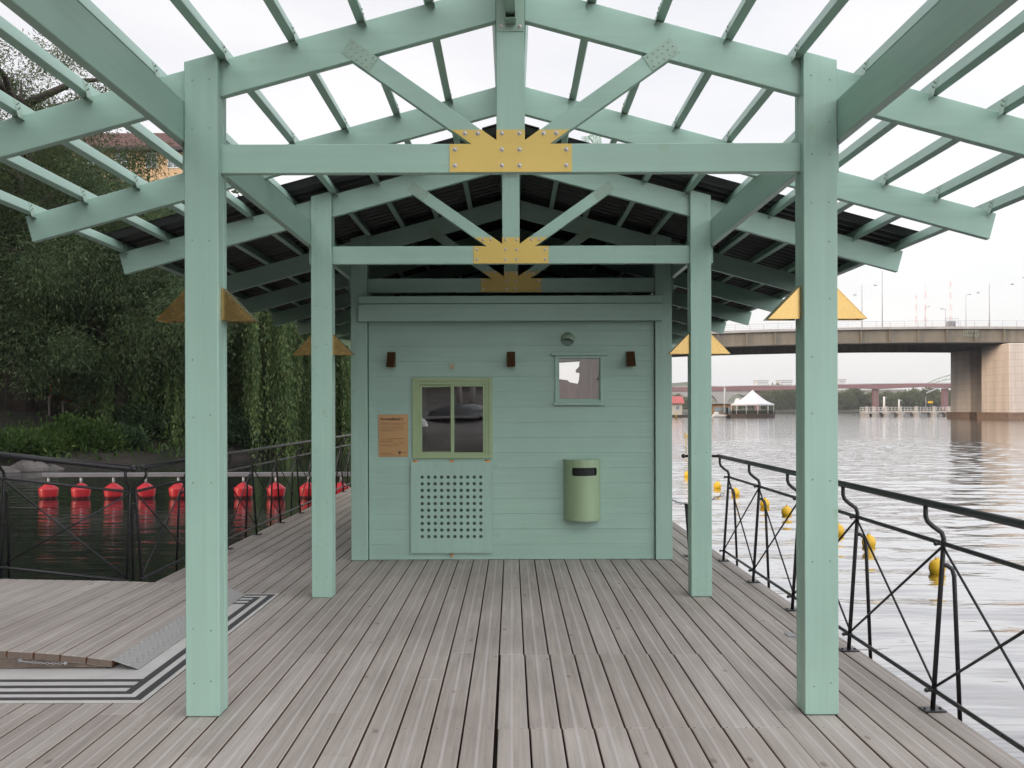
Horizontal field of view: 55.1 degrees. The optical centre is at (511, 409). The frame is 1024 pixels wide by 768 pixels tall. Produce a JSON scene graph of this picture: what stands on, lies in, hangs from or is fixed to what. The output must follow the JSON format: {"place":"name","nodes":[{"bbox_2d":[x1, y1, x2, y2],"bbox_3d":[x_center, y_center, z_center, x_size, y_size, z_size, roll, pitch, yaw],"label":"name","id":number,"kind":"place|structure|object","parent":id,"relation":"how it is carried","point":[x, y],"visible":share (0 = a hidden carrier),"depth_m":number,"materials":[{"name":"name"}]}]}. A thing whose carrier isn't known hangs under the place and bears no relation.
{"place":"outdoors","nodes":[
{"label":"outdoors","id":0,"kind":"place"},
{"bbox_2d":[0,357,344,467],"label":"bank","id":1,"kind":"structure","parent":0,"point":[21,416],"depth_m":39.12,"materials":[{"name":"plant"}]},
{"bbox_2d":[0,466,21,472],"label":"rock","id":2,"kind":"object","parent":1,"relation":"on","point":[8,469],"visible":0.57,"depth_m":32.33,"materials":[{"name":"stone"}]},
{"bbox_2d":[0,178,41,379],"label":"dark tree","id":3,"kind":"object","parent":1,"relation":"on","point":[6,343],"depth_m":49.10,"materials":[{"name":"green plant"}]},
{"bbox_2d":[10,460,49,471],"bbox_3d":[-16.340,2.072,33.184,1.450,0.820,0.901,0,0,0],"label":"rock","id":4,"kind":"object","parent":1,"relation":"on","point":[28,466],"visible":0.42,"depth_m":32.88,"materials":[{"name":"stone"}]},
{"bbox_2d":[0,421,69,462],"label":"shrub","id":5,"kind":"object","parent":1,"relation":"on","point":[19,442],"visible":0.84,"depth_m":33.88,"materials":[{"name":"green plant"}]},
{"bbox_2d":[8,422,78,456],"bbox_3d":[-17.104,1.211,35.456,2.911,1.617,3.049,0,0,0],"label":"shrub","id":6,"kind":"object","parent":1,"relation":"on","point":[60,439],"visible":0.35,"depth_m":35.18,"materials":[{"name":"green plant"}]},
{"bbox_2d":[48,396,49,415],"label":"stake","id":7,"kind":"object","parent":1,"relation":"on","point":[48,405],"visible":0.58,"depth_m":40.47,"materials":[{"name":"grey wood"}]},
{"bbox_2d":[47,464,63,468],"bbox_3d":[-16.224,2.062,34.429,1.013,0.329,0.637,0,0,0],"label":"rock","id":8,"kind":"object","parent":1,"relation":"on","point":[52,466],"visible":0.38,"depth_m":34.35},
{"bbox_2d":[37,403,112,452],"bbox_3d":[-16.238,0.791,36.408,2.991,2.111,2.539,0,0,-32],"label":"shrub","id":9,"kind":"object","parent":1,"relation":"on","point":[78,423],"visible":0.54,"depth_m":36.15,"materials":[{"name":"green plant"}]},
{"bbox_2d":[0,145,167,395],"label":"dark tree","id":10,"kind":"object","parent":1,"relation":"on","point":[3,380],"visible":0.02,"depth_m":47.74,"materials":[{"name":"green plant"}]},
{"bbox_2d":[0,29,176,410],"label":"airy tree","id":11,"kind":"object","parent":1,"relation":"on","point":[8,86],"visible":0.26,"depth_m":40.53,"materials":[{"name":"green plant"}]},
{"bbox_2d":[73,416,131,453],"bbox_3d":[-15.493,1.098,36.946,2.357,1.844,2.433,0,0,0],"label":"shrub","id":12,"kind":"object","parent":1,"relation":"on","point":[113,435],"visible":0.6,"depth_m":36.59,"materials":[{"name":"green plant"}]},
{"bbox_2d":[51,366,158,402],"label":"painted wall","id":13,"kind":"structure","parent":1,"relation":"on","point":[55,396],"depth_m":47.77,"materials":[{"name":"concrete"}]},
{"bbox_2d":[50,133,182,186],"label":"yellow house","id":14,"kind":"structure","parent":1,"relation":"on","point":[176,146],"depth_m":98.00,"materials":[{"name":"red tile"}]},
{"bbox_2d":[167,159,178,167],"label":"window","id":15,"kind":"structure","parent":14,"relation":"in","point":[171,164],"depth_m":97.97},
{"bbox_2d":[10,189,242,396],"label":"dark tree","id":16,"kind":"object","parent":1,"relation":"on","point":[235,191],"depth_m":50.17,"materials":[{"name":"green plant"}]},
{"bbox_2d":[102,420,152,452],"bbox_3d":[-15.191,1.144,38.110,2.783,1.595,2.638,0,0,0],"label":"shrub","id":17,"kind":"object","parent":1,"relation":"on","point":[135,435],"visible":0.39,"depth_m":37.63,"materials":[{"name":"green plant"}]},
{"bbox_2d":[0,135,263,422],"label":"willow tree","id":18,"kind":"object","parent":1,"relation":"on","point":[76,358],"visible":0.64,"depth_m":37.94,"materials":[{"name":"green plant"}]},
{"bbox_2d":[112,391,184,438],"bbox_3d":[-14.439,0.270,40.413,4.145,2.434,3.924,0,0,0],"label":"shrub","id":19,"kind":"object","parent":1,"relation":"on","point":[126,415],"visible":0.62,"depth_m":39.18,"materials":[{"name":"green plant"}]},
{"bbox_2d":[0,399,343,463],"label":"ground cover","id":20,"kind":"object","parent":1,"relation":"on","point":[150,450],"visible":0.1,"depth_m":37.11,"materials":[{"name":"plant"}]},
{"bbox_2d":[42,472,350,476],"bbox_3d":[-3.947,1.500,22.800,13.902,0.099,0.100,0,0,0],"label":"rope","id":21,"kind":"object","parent":1,"relation":"on","point":[181,474],"visible":0.48,"depth_m":22.75,"materials":[{"name":"grey metal"}]},
{"bbox_2d":[38,477,58,498],"bbox_3d":[-10.761,1.876,22.800,0.436,0.622,0.436,0,0,0],"label":"red buoy","id":22,"kind":"object","parent":21,"relation":"hanging from","point":[45,491],"visible":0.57,"depth_m":22.65,"materials":[{"name":"plastic"}]},
{"bbox_2d":[71,477,90,498],"bbox_3d":[-10.006,1.874,22.800,0.436,0.622,0.436,0,0,5],"label":"red buoy","id":23,"kind":"object","parent":21,"relation":"hanging from","point":[79,493],"visible":0.66,"depth_m":22.64,"materials":[{"name":"plastic"}]},
{"bbox_2d":[104,477,122,498],"bbox_3d":[-9.251,1.872,22.800,0.436,0.622,0.436,0,0,-1],"label":"red buoy","id":24,"kind":"object","parent":21,"relation":"hanging from","point":[112,494],"visible":0.73,"depth_m":22.66,"materials":[{"name":"plastic"}]},
{"bbox_2d":[137,478,155,498],"bbox_3d":[-8.496,1.869,22.800,0.436,0.622,0.436,0,0,-43],"label":"red buoy","id":25,"kind":"object","parent":21,"relation":"hanging from","point":[148,494],"visible":0.66,"depth_m":22.66,"materials":[{"name":"plastic"}]},
{"bbox_2d":[169,477,183,498],"bbox_3d":[-7.741,1.867,22.800,0.436,0.622,0.436,0,0,-35],"label":"red buoy","id":26,"kind":"object","parent":21,"relation":"hanging from","point":[174,490],"visible":0.41,"depth_m":22.64,"materials":[{"name":"plastic"}]},
{"bbox_2d":[234,477,252,498],"bbox_3d":[-6.231,1.863,22.800,0.436,0.622,0.436,0,0,-13],"label":"red buoy","id":27,"kind":"object","parent":21,"relation":"hanging from","point":[238,489],"visible":0.67,"depth_m":22.65,"materials":[{"name":"plastic"}]},
{"bbox_2d":[266,477,285,498],"bbox_3d":[-5.476,1.860,22.800,0.436,0.622,0.436,0,0,-2],"label":"red buoy","id":28,"kind":"object","parent":21,"relation":"hanging from","point":[282,488],"visible":0.59,"depth_m":22.65,"materials":[{"name":"plastic"}]},
{"bbox_2d":[299,476,311,497],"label":"red buoy","id":29,"kind":"object","parent":21,"relation":"hanging from","point":[305,492],"visible":0.39,"depth_m":22.62,"materials":[{"name":"plastic"}]},
{"bbox_2d":[335,476,349,493],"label":"red buoy","id":30,"kind":"object","parent":21,"relation":"hanging from","point":[339,484],"visible":0.34,"depth_m":22.65,"materials":[{"name":"plastic"}]},
{"bbox_2d":[77,269,350,459],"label":"willow tree","id":31,"kind":"object","parent":1,"relation":"on","point":[282,338],"visible":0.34,"depth_m":41.40,"materials":[{"name":"green plant"}]},
{"bbox_2d":[227,396,249,440],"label":"shrub","id":32,"kind":"object","parent":1,"relation":"on","point":[237,410],"visible":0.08,"depth_m":43.12,"materials":[{"name":"green plant"}]},
{"bbox_2d":[227,407,286,455],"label":"shrub","id":33,"kind":"object","parent":1,"relation":"on","point":[239,429],"visible":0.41,"depth_m":41.39,"materials":[{"name":"green plant"}]},
{"bbox_2d":[227,310,350,454],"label":"willow tree","id":34,"kind":"object","parent":1,"relation":"on","point":[304,407],"visible":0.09,"depth_m":44.78,"materials":[{"name":"green plant"}]},
{"bbox_2d":[279,407,310,442],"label":"shrub","id":35,"kind":"object","parent":1,"relation":"on","point":[303,428],"visible":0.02,"depth_m":45.31,"materials":[{"name":"green plant"}]},
{"bbox_2d":[0,411,1023,763],"bbox_3d":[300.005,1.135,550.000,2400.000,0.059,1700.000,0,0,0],"label":"water","id":36,"kind":"structure","parent":0,"point":[974,463],"depth_m":17.23,"materials":[{"name":"grey liquid"}]},
{"bbox_2d":[422,561,602,767],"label":"pontoon","id":37,"kind":"object","parent":36,"relation":"on","point":[496,731],"depth_m":5.39,"materials":[{"name":"black"}]},
{"bbox_2d":[0,488,1022,767],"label":"deck","id":38,"kind":"structure","parent":37,"relation":"on","point":[670,670],"depth_m":5.26,"materials":[{"name":"grey wood"}]},
{"bbox_2d":[0,452,137,581],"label":"railing","id":39,"kind":"object","parent":38,"relation":"attached to","point":[124,468],"visible":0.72,"depth_m":8.00,"materials":[{"name":"metal"}]},
{"bbox_2d":[0,593,279,703],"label":"striped floor plate","id":40,"kind":"object","parent":38,"relation":"on","point":[119,683],"visible":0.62,"depth_m":5.40,"materials":[{"name":"black paint"}]},
{"bbox_2d":[0,579,245,668],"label":"gangway","id":41,"kind":"object","parent":40,"relation":"on","point":[68,623],"visible":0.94,"depth_m":6.46,"materials":[{"name":"grey wood"}]},
{"bbox_2d":[126,434,350,581],"bbox_3d":[-3.093,1.002,13.534,0.202,1.104,11.052,0,0,0],"label":"railing","id":42,"kind":"object","parent":38,"relation":"on","point":[136,494],"visible":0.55,"depth_m":11.72,"materials":[{"name":"metal"}]},
{"bbox_2d":[358,293,662,559],"bbox_3d":[-0.001,-0.341,13.537,3.150,3.643,7.925,0,0,0],"label":"kiosk cabin","id":43,"kind":"object","parent":38,"relation":"on","point":[494,440],"visible":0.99,"depth_m":9.70,"materials":[{"name":"green wood"}]},
{"bbox_2d":[386,352,395,366],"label":"wall lamp","id":44,"kind":"object","parent":43,"relation":"attached to","point":[391,359],"visible":1,"depth_m":9.63,"materials":[{"name":"brown metal"}]},
{"bbox_2d":[378,414,407,456],"bbox_3d":[-1.169,0.258,9.696,0.293,0.419,0.006,0,0,0],"label":"plaque","id":45,"kind":"object","parent":43,"relation":"attached to","point":[392,435],"visible":1,"depth_m":9.69,"materials":[{"name":"orange metal"}]},
{"bbox_2d":[412,378,491,458],"bbox_3d":[-0.584,0.084,9.714,0.789,0.796,0.072,0,0,0],"label":"sliding window","id":46,"kind":"structure","parent":43,"relation":"in","point":[417,383],"depth_m":9.69,"materials":[{"name":"green paint"}]},
{"bbox_2d":[507,352,514,366],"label":"wall lamp","id":47,"kind":"object","parent":43,"relation":"attached to","point":[510,359],"visible":1,"depth_m":9.63,"materials":[{"name":"brown metal"}]},
{"bbox_2d":[561,332,574,345],"bbox_3d":[0.557,-0.698,9.661,0.132,0.132,0.077,0,0,0],"label":"vent cowl","id":48,"kind":"object","parent":43,"relation":"attached to","point":[567,338],"visible":1,"depth_m":9.67,"materials":[{"name":"green paint"}]},
{"bbox_2d":[551,353,607,404],"bbox_3d":[0.672,-0.303,9.700,0.554,0.517,0.090,0,0,0],"label":"square window","id":49,"kind":"structure","parent":43,"relation":"in","point":[600,401],"depth_m":9.68,"materials":[{"name":"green glass"}]},
{"bbox_2d":[564,459,599,521],"bbox_3d":[0.696,0.786,9.595,0.363,0.596,0.202,0,0,0],"label":"litter bin","id":50,"kind":"object","parent":43,"relation":"attached to","point":[581,490],"visible":1,"depth_m":9.53,"materials":[{"name":"metal"}]},
{"bbox_2d":[626,351,635,366],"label":"wall lamp","id":51,"kind":"object","parent":43,"relation":"attached to","point":[630,359],"visible":1,"depth_m":9.63,"materials":[{"name":"brown metal"}]},
{"bbox_2d":[0,0,1023,715],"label":"timber pavilion","id":52,"kind":"structure","parent":38,"relation":"on","point":[510,202],"depth_m":4.84,"materials":[{"name":"green paint"}]},
{"bbox_2d":[155,290,184,322],"bbox_3d":[-1.664,-0.516,4.848,0.160,0.163,0.108,0,0,0],"label":"post lamp","id":53,"kind":"object","parent":52,"relation":"attached to","point":[174,312],"visible":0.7,"depth_m":4.80,"materials":[{"name":"gold metal"}]},
{"bbox_2d":[221,287,258,321],"bbox_3d":[-1.339,-0.517,4.848,0.160,0.163,0.108,0,0,0],"label":"post lamp","id":54,"kind":"object","parent":52,"relation":"attached to","point":[233,309],"visible":1,"depth_m":4.80,"materials":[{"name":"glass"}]},
{"bbox_2d":[292,336,310,355],"bbox_3d":[-1.664,-0.516,7.848,0.160,0.163,0.108,0,0,0],"label":"post lamp","id":55,"kind":"object","parent":52,"relation":"attached to","point":[304,349],"visible":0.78,"depth_m":7.80,"materials":[{"name":"gold metal"}]},
{"bbox_2d":[333,335,353,355],"bbox_3d":[-1.339,-0.517,7.848,0.160,0.163,0.108,0,0,0],"label":"post lamp","id":56,"kind":"object","parent":52,"relation":"attached to","point":[340,347],"visible":1,"depth_m":7.80,"materials":[{"name":"gold metal"}]},
{"bbox_2d":[581,134,601,143],"bbox_3d":[0.747,-2.497,9.105,0.194,0.184,0.028,0,0,0],"label":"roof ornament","id":57,"kind":"object","parent":52,"relation":"on","point":[596,139],"visible":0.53,"depth_m":9.10,"materials":[{"name":"white ceramic"}]},
{"bbox_2d":[667,333,689,354],"bbox_3d":[1.336,-0.525,7.848,0.160,0.163,0.108,0,0,0],"label":"post lamp","id":58,"kind":"object","parent":52,"relation":"attached to","point":[682,346],"visible":1,"depth_m":7.80,"materials":[{"name":"gold metal"}]},
{"bbox_2d":[711,334,730,353],"bbox_3d":[1.661,-0.526,7.848,0.160,0.163,0.108,0,0,0],"label":"post lamp","id":59,"kind":"object","parent":52,"relation":"attached to","point":[717,347],"visible":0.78,"depth_m":7.80,"materials":[{"name":"gold metal"}]},
{"bbox_2d":[763,286,800,320],"bbox_3d":[1.336,-0.525,4.848,0.160,0.163,0.108,0,0,0],"label":"post lamp","id":60,"kind":"object","parent":52,"relation":"attached to","point":[788,308],"visible":1,"depth_m":4.80,"materials":[{"name":"gold metal"}]},
{"bbox_2d":[837,288,867,320],"bbox_3d":[1.661,-0.526,4.848,0.160,0.163,0.108,0,0,0],"label":"post lamp","id":61,"kind":"object","parent":52,"relation":"attached to","point":[848,310],"visible":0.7,"depth_m":4.80,"materials":[{"name":"glass"}]},
{"bbox_2d":[156,488,1023,767],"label":"deck edge board","id":62,"kind":"object","parent":38,"relation":"attached to","point":[964,724],"visible":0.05,"depth_m":5.48,"materials":[{"name":"grey wood"}]},
{"bbox_2d":[684,503,687,556],"bbox_3d":[1.806,1.214,9.900,0.120,0.534,0.100,0,0,0],"label":"stanchion","id":63,"kind":"object","parent":38,"relation":"on","point":[686,516],"visible":0.41,"depth_m":9.88,"materials":[{"name":"black paint"}]},
{"bbox_2d":[681,454,1023,752],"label":"railing","id":64,"kind":"object","parent":38,"relation":"on","point":[981,515],"visible":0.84,"depth_m":5.18,"materials":[{"name":"metal"}]},
{"bbox_2d":[672,493,723,504],"bbox_3d":[1.801,0.893,9.961,0.141,0.158,0.942,0,0,-28],"label":"barrier chain","id":65,"kind":"object","parent":64,"relation":"hanging from","point":[687,503],"visible":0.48,"depth_m":9.91,"materials":[{"name":"metal"}]},
{"bbox_2d":[672,415,729,416],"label":"floating dock","id":66,"kind":"object","parent":36,"relation":"on","point":[687,416],"visible":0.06,"depth_m":244.50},
{"bbox_2d":[672,396,683,414],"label":"red roof house","id":67,"kind":"structure","parent":66,"relation":"on","point":[677,402],"depth_m":250.00,"materials":[{"name":"paint"}]},
{"bbox_2d":[712,403,733,414],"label":"timber restaurant","id":68,"kind":"structure","parent":66,"relation":"on","point":[718,407],"depth_m":245.92},
{"bbox_2d":[714,407,721,411],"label":"window","id":69,"kind":"structure","parent":68,"relation":"in","point":[716,409],"depth_m":245.94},
{"bbox_2d":[713,480,720,488],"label":"yellow buoy","id":70,"kind":"object","parent":36,"relation":"on","point":[717,485],"visible":0.84,"depth_m":25.08,"materials":[{"name":"plastic"}]},
{"bbox_2d":[712,412,726,416],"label":"motor boat","id":71,"kind":"object","parent":36,"relation":"on","point":[716,414],"visible":0.91,"depth_m":242.30,"materials":[{"name":"white paint"}]},
{"bbox_2d":[731,486,739,495],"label":"yellow buoy","id":72,"kind":"object","parent":36,"relation":"on","point":[737,492],"visible":0.72,"depth_m":23.04,"materials":[{"name":"plastic"}]},
{"bbox_2d":[730,390,774,416],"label":"pavilion tent","id":73,"kind":"object","parent":36,"relation":"on","point":[752,398],"visible":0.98,"depth_m":236.70,"materials":[{"name":"white fabric"}]},
{"bbox_2d":[760,497,769,506],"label":"yellow buoy","id":74,"kind":"object","parent":36,"relation":"on","point":[767,502],"visible":0.7,"depth_m":20.38,"materials":[{"name":"plastic"}]},
{"bbox_2d":[781,505,791,515],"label":"yellow buoy","id":75,"kind":"object","parent":36,"relation":"on","point":[786,510],"visible":0.76,"depth_m":18.75,"materials":[{"name":"plastic"}]},
{"bbox_2d":[672,389,906,402],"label":"arch bridge","id":76,"kind":"structure","parent":36,"relation":"on","point":[718,396],"depth_m":780.00,"materials":[{"name":"concrete"}]},
{"bbox_2d":[559,321,1023,419],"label":"road bridge","id":77,"kind":"structure","parent":36,"relation":"in","point":[987,372],"depth_m":175.00,"materials":[{"name":"beige concrete"}]},
{"bbox_2d":[946,318,958,325],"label":"bridge cabinet","id":78,"kind":"object","parent":77,"relation":"on","point":[950,323],"visible":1,"depth_m":174.99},
{"bbox_2d":[672,383,950,410],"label":"maroon bridge","id":79,"kind":"structure","parent":36,"relation":"in","point":[874,387],"depth_m":663.50,"materials":[{"name":"metal"}]},
{"bbox_2d":[838,522,843,534],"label":"yellow buoy","id":80,"kind":"object","parent":36,"relation":"on","point":[840,530],"visible":0.37,"depth_m":15.78,"materials":[{"name":"plastic"}]},
{"bbox_2d":[862,532,875,546],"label":"yellow buoy","id":81,"kind":"object","parent":36,"relation":"on","point":[871,540],"visible":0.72,"depth_m":14.42,"materials":[{"name":"plastic"}]},
{"bbox_2d":[859,406,950,416],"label":"concrete jetty","id":82,"kind":"object","parent":36,"relation":"in","point":[934,411],"visible":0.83,"depth_m":249.95,"materials":[{"name":"white paint"}]},
{"bbox_2d":[928,556,945,573],"bbox_3d":[5.280,1.944,12.168,0.200,0.270,0.200,0,0,0],"label":"yellow buoy","id":83,"kind":"object","parent":36,"relation":"on","point":[933,566],"visible":0.73,"depth_m":12.11,"materials":[{"name":"plastic"}]},
{"bbox_2d":[0,0,1023,390],"label":"sky","id":84,"kind":"structure","parent":0,"point":[157,27],"materials":[{"name":"white"}]},
{"bbox_2d":[672,382,950,411],"bbox_3d":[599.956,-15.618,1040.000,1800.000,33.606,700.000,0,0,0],"label":"hills","id":85,"kind":"structure","parent":0,"point":[730,400],"depth_m":725.34,"materials":[{"name":"plant"}]},
{"bbox_2d":[683,396,687,408],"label":"tree","id":86,"kind":"object","parent":85,"relation":"on","point":[685,406],"visible":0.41,"depth_m":736.65,"materials":[{"name":"green plant"}]},
{"bbox_2d":[753,380,768,384],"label":"apartment block","id":87,"kind":"structure","parent":85,"relation":"on","point":[760,382],"depth_m":1010.00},
{"bbox_2d":[762,396,771,409],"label":"tree","id":88,"kind":"object","parent":85,"relation":"on","point":[766,407],"visible":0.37,"depth_m":720.90,"materials":[{"name":"green plant"}]},
{"bbox_2d":[763,383,785,409],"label":"tree","id":89,"kind":"object","parent":85,"relation":"on","point":[767,394],"visible":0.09,"depth_m":718.59,"materials":[{"name":"green plant"}]},
{"bbox_2d":[768,390,790,410],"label":"tree","id":90,"kind":"object","parent":85,"relation":"on","point":[777,400],"visible":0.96,"depth_m":703.79,"materials":[{"name":"green plant"}]},
{"bbox_2d":[775,380,792,385],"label":"apartment block","id":91,"kind":"structure","parent":85,"relation":"on","point":[786,382],"depth_m":1010.00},
{"bbox_2d":[782,385,795,409],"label":"tree","id":92,"kind":"object","parent":85,"relation":"on","point":[792,399],"visible":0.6,"depth_m":703.62,"materials":[{"name":"green plant"}]},
{"bbox_2d":[838,379,846,389],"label":"apartment block","id":93,"kind":"structure","parent":85,"relation":"on","point":[842,381],"depth_m":1010.00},
{"bbox_2d":[838,392,848,409],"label":"tree","id":94,"kind":"object","parent":85,"relation":"on","point":[842,401],"visible":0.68,"depth_m":702.25,"materials":[{"name":"green plant"}]},
{"bbox_2d":[840,389,857,409],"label":"tree","id":95,"kind":"object","parent":85,"relation":"on","point":[851,398],"visible":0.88,"depth_m":704.40,"materials":[{"name":"green plant"}]},
{"bbox_2d":[846,389,863,408],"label":"tree","id":96,"kind":"object","parent":85,"relation":"on","point":[853,391],"visible":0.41,"depth_m":712.45,"materials":[{"name":"green plant"}]},
{"bbox_2d":[854,389,867,409],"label":"tree","id":97,"kind":"object","parent":85,"relation":"on","point":[860,403],"visible":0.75,"depth_m":711.53,"materials":[{"name":"green plant"}]},
{"bbox_2d":[865,392,882,408],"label":"tree","id":98,"kind":"object","parent":85,"relation":"on","point":[869,400],"visible":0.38,"depth_m":706.95,"materials":[{"name":"green plant"}]},
{"bbox_2d":[882,392,898,409],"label":"tree","id":99,"kind":"object","parent":85,"relation":"on","point":[890,397],"visible":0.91,"depth_m":704.34,"materials":[{"name":"green plant"}]},
{"bbox_2d":[885,395,902,409],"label":"tree","id":100,"kind":"object","parent":85,"relation":"on","point":[896,405],"visible":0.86,"depth_m":703.93,"materials":[{"name":"green plant"}]},
{"bbox_2d":[893,390,905,403],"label":"tree","id":101,"kind":"object","parent":85,"relation":"on","point":[900,393],"visible":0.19,"depth_m":716.08,"materials":[{"name":"green plant"}]},
{"bbox_2d":[899,394,908,408],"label":"tree","id":102,"kind":"object","parent":85,"relation":"on","point":[905,405],"visible":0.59,"depth_m":714.21,"materials":[{"name":"green plant"}]},
{"bbox_2d":[905,387,927,409],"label":"tree","id":103,"kind":"object","parent":85,"relation":"on","point":[916,398],"visible":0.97,"depth_m":708.62,"materials":[{"name":"green plant"}]},
{"bbox_2d":[919,387,930,408],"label":"tree","id":104,"kind":"object","parent":85,"relation":"on","point":[924,391],"visible":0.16,"depth_m":725.43,"materials":[{"name":"green plant"}]},
{"bbox_2d":[924,388,940,408],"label":"tree","id":105,"kind":"object","parent":85,"relation":"on","point":[934,396],"visible":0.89,"depth_m":704.74,"materials":[{"name":"green plant"}]},
{"bbox_2d":[921,374,950,393],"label":"steel arch","id":106,"kind":"structure","parent":85,"relation":"on","point":[929,391],"depth_m":699.73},
{"bbox_2d":[882,271,882,326],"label":"bridge pole","id":107,"kind":"object","parent":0,"point":[882,298],"visible":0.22,"depth_m":177.92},
{"bbox_2d":[989,283,989,325],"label":"bridge pole","id":108,"kind":"object","parent":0,"point":[989,304],"visible":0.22,"depth_m":177.92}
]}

